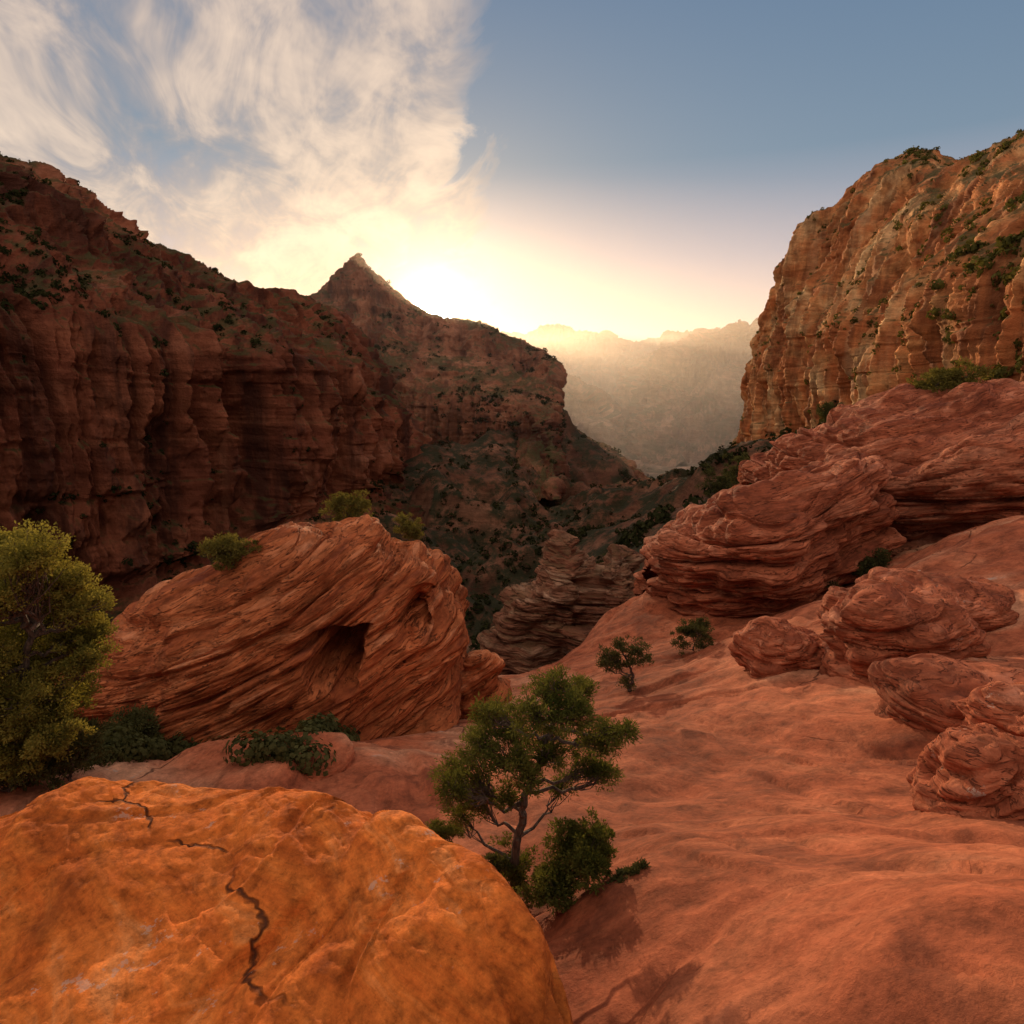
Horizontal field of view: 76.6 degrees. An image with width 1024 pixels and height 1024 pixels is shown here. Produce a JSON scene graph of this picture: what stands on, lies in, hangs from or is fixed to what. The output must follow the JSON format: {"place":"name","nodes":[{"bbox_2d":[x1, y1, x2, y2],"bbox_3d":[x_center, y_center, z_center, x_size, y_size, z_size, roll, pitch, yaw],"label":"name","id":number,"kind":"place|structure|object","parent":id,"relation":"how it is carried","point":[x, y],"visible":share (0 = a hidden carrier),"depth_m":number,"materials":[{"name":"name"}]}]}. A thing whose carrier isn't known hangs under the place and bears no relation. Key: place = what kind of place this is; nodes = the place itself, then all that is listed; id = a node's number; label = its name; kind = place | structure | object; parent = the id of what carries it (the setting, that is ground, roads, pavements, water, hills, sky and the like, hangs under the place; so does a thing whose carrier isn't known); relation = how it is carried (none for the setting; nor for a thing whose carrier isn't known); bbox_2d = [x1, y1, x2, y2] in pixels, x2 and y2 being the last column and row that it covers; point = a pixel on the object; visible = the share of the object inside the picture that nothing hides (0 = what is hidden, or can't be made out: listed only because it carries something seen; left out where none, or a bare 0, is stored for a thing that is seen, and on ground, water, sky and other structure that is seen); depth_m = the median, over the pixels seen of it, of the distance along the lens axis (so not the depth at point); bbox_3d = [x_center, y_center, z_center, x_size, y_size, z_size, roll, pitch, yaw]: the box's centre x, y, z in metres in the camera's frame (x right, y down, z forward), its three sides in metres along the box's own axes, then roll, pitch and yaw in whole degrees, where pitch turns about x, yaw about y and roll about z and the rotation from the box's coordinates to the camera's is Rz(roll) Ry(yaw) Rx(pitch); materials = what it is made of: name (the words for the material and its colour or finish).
{"place":"outdoors","nodes":[
{"label":"outdoors","id":0,"kind":"place"},
{"bbox_2d":[0,155,432,687],"bbox_3d":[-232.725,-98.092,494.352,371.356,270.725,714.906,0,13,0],"label":"canyon cliff","id":1,"kind":"structure","parent":0,"point":[92,381],"depth_m":337.22,"materials":[{"name":"brown stone"}]},
{"bbox_2d":[0,153,406,634],"bbox_3d":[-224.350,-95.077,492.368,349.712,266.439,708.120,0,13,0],"label":"brush","id":2,"kind":"object","parent":1,"relation":"on","point":[39,272],"visible":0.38,"depth_m":319.38,"materials":[{"name":"green plant"}]},
{"bbox_2d":[310,255,651,500],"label":"mountain","id":3,"kind":"structure","parent":0,"point":[472,345],"depth_m":773.48,"materials":[{"name":"brown stone"}]},
{"bbox_2d":[324,252,641,495],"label":"brush","id":4,"kind":"object","parent":3,"relation":"on","point":[624,473],"visible":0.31,"depth_m":737.80,"materials":[{"name":"green plant"}]},
{"bbox_2d":[0,515,1023,1023],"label":"slickrock ground","id":5,"kind":"structure","parent":0,"point":[796,851],"depth_m":6.77,"materials":[{"name":"stone"}]},
{"bbox_2d":[0,744,59,792],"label":"shrub","id":6,"kind":"object","parent":5,"relation":"on","point":[9,788],"visible":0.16,"depth_m":10.02,"materials":[{"name":"green plant"}]},
{"bbox_2d":[2,714,112,792],"bbox_3d":[-7.527,4.036,10.638,1.669,1.491,1.471,-5,14,-22],"label":"shrub","id":7,"kind":"object","parent":5,"relation":"on","point":[89,743],"visible":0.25,"depth_m":10.61,"materials":[{"name":"green plant"}]},
{"bbox_2d":[0,518,123,785],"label":"deciduous tree","id":8,"kind":"object","parent":5,"relation":"on","point":[40,588],"visible":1,"depth_m":9.94,"materials":[{"name":"green plant"}]},
{"bbox_2d":[58,711,360,777],"bbox_3d":[-8.697,5.356,14.503,11.159,4.168,6.662,0,13,0],"label":"brush","id":9,"kind":"object","parent":5,"relation":"on","point":[130,747],"visible":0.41,"depth_m":12.18,"materials":[{"name":"green plant"}]},
{"bbox_2d":[158,732,355,781],"bbox_3d":[-4.749,4.743,11.960,3.723,0.859,1.901,0,13,0],"label":"boulder","id":10,"kind":"object","parent":5,"relation":"on","point":[207,755],"visible":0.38,"depth_m":11.97,"materials":[{"name":"brown stone"}]},
{"bbox_2d":[51,514,468,742],"bbox_3d":[-9.264,7.888,22.799,16.375,16.654,13.646,0,13,0],"label":"rock outcrop","id":11,"kind":"object","parent":5,"relation":"on","point":[358,623],"visible":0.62,"depth_m":17.05,"materials":[{"name":"stone"}]},
{"bbox_2d":[101,703,185,743],"bbox_3d":[-8.921,5.288,15.362,1.963,1.459,1.505,7,14,28],"label":"shrub","id":12,"kind":"object","parent":11,"relation":"on","point":[137,717],"visible":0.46,"depth_m":15.31,"materials":[{"name":"green plant"}]},
{"bbox_2d":[195,532,263,570],"bbox_3d":[-7.929,1.171,18.352,1.779,1.400,1.506,-5,13,-20],"label":"shrub","id":13,"kind":"object","parent":11,"relation":"on","point":[229,548],"visible":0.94,"depth_m":18.02,"materials":[{"name":"green plant"}]},
{"bbox_2d":[318,489,374,521],"bbox_3d":[-5.336,0.045,21.015,1.843,1.622,1.229,5,13,20],"label":"shrub","id":14,"kind":"object","parent":11,"relation":"on","point":[338,504],"visible":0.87,"depth_m":20.85,"materials":[{"name":"green plant"}]},
{"bbox_2d":[392,512,425,540],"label":"shrub","id":15,"kind":"object","parent":11,"relation":"on","point":[409,529],"visible":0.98,"depth_m":20.59,"materials":[{"name":"green plant"}]},
{"bbox_2d":[0,776,572,1023],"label":"rock ledge","id":16,"kind":"object","parent":5,"relation":"on","point":[140,902],"visible":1,"depth_m":4.84,"materials":[{"name":"orange stone"}]},
{"bbox_2d":[425,817,473,842],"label":"shrub","id":17,"kind":"object","parent":5,"relation":"on","point":[444,831],"visible":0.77,"depth_m":8.35,"materials":[{"name":"green plant"}]},
{"bbox_2d":[460,649,511,718],"bbox_3d":[-1.212,5.747,20.715,2.449,2.731,1.730,0,13,0],"label":"boulder","id":18,"kind":"object","parent":5,"relation":"on","point":[481,671],"visible":0.56,"depth_m":20.12,"materials":[{"name":"stone"}]},
{"bbox_2d":[482,851,511,876],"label":"shrub","id":19,"kind":"object","parent":5,"relation":"on","point":[498,862],"visible":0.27,"depth_m":6.90,"materials":[{"name":"green plant"}]},
{"bbox_2d":[488,831,540,892],"bbox_3d":[0.027,3.943,7.120,0.571,0.619,0.669,-2,13,-7],"label":"shrub","id":20,"kind":"object","parent":5,"relation":"on","point":[525,863],"visible":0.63,"depth_m":7.05,"materials":[{"name":"green plant"}]},
{"bbox_2d":[427,663,644,892],"bbox_3d":[0.168,3.070,6.870,2.170,3.215,1.683,0,13,0],"label":"pine tree","id":21,"kind":"object","parent":5,"relation":"on","point":[479,789],"visible":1,"depth_m":6.56,"materials":[{"name":"green plant"}]},
{"bbox_2d":[512,845,582,916],"bbox_3d":[0.409,3.667,6.390,0.816,0.547,0.710,-12,17,-42],"label":"shrub","id":22,"kind":"object","parent":5,"relation":"on","point":[552,888],"visible":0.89,"depth_m":6.28,"materials":[{"name":"green plant"}]},
{"bbox_2d":[539,806,618,896],"bbox_3d":[0.658,3.468,6.548,0.819,0.809,0.845,5,14,21],"label":"shrub","id":23,"kind":"object","parent":5,"relation":"on","point":[588,851],"visible":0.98,"depth_m":6.44,"materials":[{"name":"green leaves"},{"name":"bark"}]},
{"bbox_2d":[595,635,654,691],"bbox_3d":[3.323,4.703,19.222,1.758,2.216,0.993,2,13,9],"label":"juniper tree","id":24,"kind":"object","parent":5,"relation":"on","point":[613,656],"visible":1,"depth_m":19.05,"materials":[{"name":"green plant"}]},
{"bbox_2d":[605,857,651,883],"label":"shrub","id":25,"kind":"object","parent":5,"relation":"on","point":[638,866],"visible":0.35,"depth_m":6.25,"materials":[{"name":"green plant"}]},
{"bbox_2d":[669,616,715,655],"bbox_3d":[6.620,4.623,23.773,1.780,1.583,1.569,0,13,0],"label":"shrub","id":26,"kind":"object","parent":5,"relation":"on","point":[698,628],"visible":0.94,"depth_m":23.69,"materials":[{"name":"green plant"}]},
{"bbox_2d":[633,451,906,617],"bbox_3d":[14.105,3.680,35.584,14.686,14.420,19.496,0,13,0],"label":"rock outcrop","id":27,"kind":"object","parent":5,"relation":"on","point":[781,542],"visible":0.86,"depth_m":28.70,"materials":[{"name":"stone"}]},
{"bbox_2d":[727,616,823,677],"bbox_3d":[7.374,3.984,17.022,3.035,2.288,2.844,0,13,0],"label":"boulder","id":28,"kind":"object","parent":5,"relation":"on","point":[763,646],"visible":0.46,"depth_m":16.39,"materials":[{"name":"stone"}]},
{"bbox_2d":[825,571,842,587],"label":"shrub","id":29,"kind":"object","parent":5,"relation":"on","point":[830,582],"visible":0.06,"depth_m":28.48,"materials":[{"name":"green plant"}]},
{"bbox_2d":[816,586,851,618],"bbox_3d":[10.457,3.225,19.303,2.610,1.999,2.523,0,13,0],"label":"boulder","id":30,"kind":"object","parent":5,"relation":"on","point":[831,596],"visible":0.11,"depth_m":19.20,"materials":[{"name":"stone"}]},
{"bbox_2d":[851,547,892,583],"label":"shrub","id":31,"kind":"object","parent":5,"relation":"on","point":[882,559],"visible":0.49,"depth_m":28.43,"materials":[{"name":"green plant"}]},
{"bbox_2d":[737,378,1023,555],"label":"rock outcrop","id":32,"kind":"object","parent":5,"relation":"on","point":[953,458],"visible":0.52,"depth_m":35.18,"materials":[{"name":"stone"}]},
{"bbox_2d":[905,356,995,392],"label":"shrub","id":33,"kind":"object","parent":32,"relation":"on","point":[936,379],"visible":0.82,"depth_m":42.11,"materials":[{"name":"green plant"}]},
{"bbox_2d":[818,579,990,686],"bbox_3d":[8.967,3.062,15.160,3.531,2.754,3.079,0,13,0],"label":"boulder","id":34,"kind":"object","parent":5,"relation":"on","point":[866,623],"visible":0.63,"depth_m":14.33,"materials":[{"name":"stone"}]},
{"bbox_2d":[855,567,1019,632],"bbox_3d":[12.189,2.708,18.139,4.096,1.832,4.217,0,13,0],"label":"boulder","id":35,"kind":"object","parent":5,"relation":"on","point":[986,604],"visible":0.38,"depth_m":17.45,"materials":[{"name":"stone"}]},
{"bbox_2d":[868,653,1023,732],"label":"boulder","id":36,"kind":"object","parent":5,"relation":"on","point":[926,691],"visible":0.52,"depth_m":11.15,"materials":[{"name":"stone"}]},
{"bbox_2d":[906,722,1023,820],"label":"boulder","id":37,"kind":"object","parent":5,"relation":"on","point":[973,770],"visible":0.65,"depth_m":7.06,"materials":[{"name":"stone"}]},
{"bbox_2d":[956,679,1023,736],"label":"boulder","id":38,"kind":"object","parent":5,"relation":"on","point":[998,704],"visible":0.49,"depth_m":9.49,"materials":[{"name":"stone"}]},
{"bbox_2d":[0,0,1023,341],"label":"sky","id":39,"kind":"structure","parent":0,"point":[638,170],"materials":[{"name":"blue"}]},
{"bbox_2d":[237,409,822,652],"bbox_3d":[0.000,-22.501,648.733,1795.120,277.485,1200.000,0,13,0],"label":"canyon terrain","id":40,"kind":"structure","parent":0,"point":[480,479],"depth_m":514.95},
{"bbox_2d":[476,529,644,674],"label":"rock outcrop","id":41,"kind":"object","parent":40,"relation":"on","point":[568,598],"visible":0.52,"depth_m":88.20,"materials":[{"name":"brown stone"}]},
{"bbox_2d":[372,381,924,654],"bbox_3d":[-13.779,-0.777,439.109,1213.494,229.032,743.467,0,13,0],"label":"brush","id":42,"kind":"object","parent":40,"relation":"on","point":[638,531],"visible":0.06,"depth_m":360.04,"materials":[{"name":"green plant"}]},
{"bbox_2d":[695,463,736,502],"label":"shrub","id":43,"kind":"object","parent":40,"relation":"on","point":[722,485],"visible":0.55,"depth_m":70.94,"materials":[{"name":"green plant"}]},
{"bbox_2d":[722,452,752,488],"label":"shrub","id":44,"kind":"object","parent":40,"relation":"on","point":[734,468],"visible":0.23,"depth_m":60.66,"materials":[{"name":"green plant"}]},
{"bbox_2d":[816,401,836,423],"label":"shrub","id":45,"kind":"object","parent":40,"relation":"on","point":[827,406],"visible":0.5,"depth_m":58.95,"materials":[{"name":"green plant"}]},
{"bbox_2d":[501,323,691,396],"bbox_3d":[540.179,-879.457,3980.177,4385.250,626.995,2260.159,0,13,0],"label":"mesa hills","id":46,"kind":"structure","parent":0,"point":[597,359],"depth_m":3997.20,"materials":[{"name":"beige stone"}]},
{"bbox_2d":[562,374,651,475],"bbox_3d":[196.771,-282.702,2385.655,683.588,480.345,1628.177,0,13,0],"label":"mesa hills","id":47,"kind":"structure","parent":0,"point":[594,413],"depth_m":2149.43,"materials":[{"name":"beige stone"}]},
{"bbox_2d":[623,429,698,477],"bbox_3d":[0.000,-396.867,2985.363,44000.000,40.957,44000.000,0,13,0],"label":"ground","id":48,"kind":"structure","parent":0,"point":[655,471],"depth_m":1727.19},
{"bbox_2d":[611,317,758,467],"bbox_3d":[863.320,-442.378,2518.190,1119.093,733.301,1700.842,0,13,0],"label":"mesa hills","id":49,"kind":"structure","parent":0,"point":[678,399],"depth_m":2256.49,"materials":[{"name":"beige stone"}]},
{"bbox_2d":[732,131,1023,444],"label":"canyon cliff","id":50,"kind":"structure","parent":0,"point":[883,189],"depth_m":256.25,"materials":[{"name":"brown stone"}]},
{"bbox_2d":[732,128,1023,445],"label":"brush","id":51,"kind":"object","parent":50,"relation":"on","point":[1002,245],"visible":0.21,"depth_m":152.65,"materials":[{"name":"green plant"}]}
]}

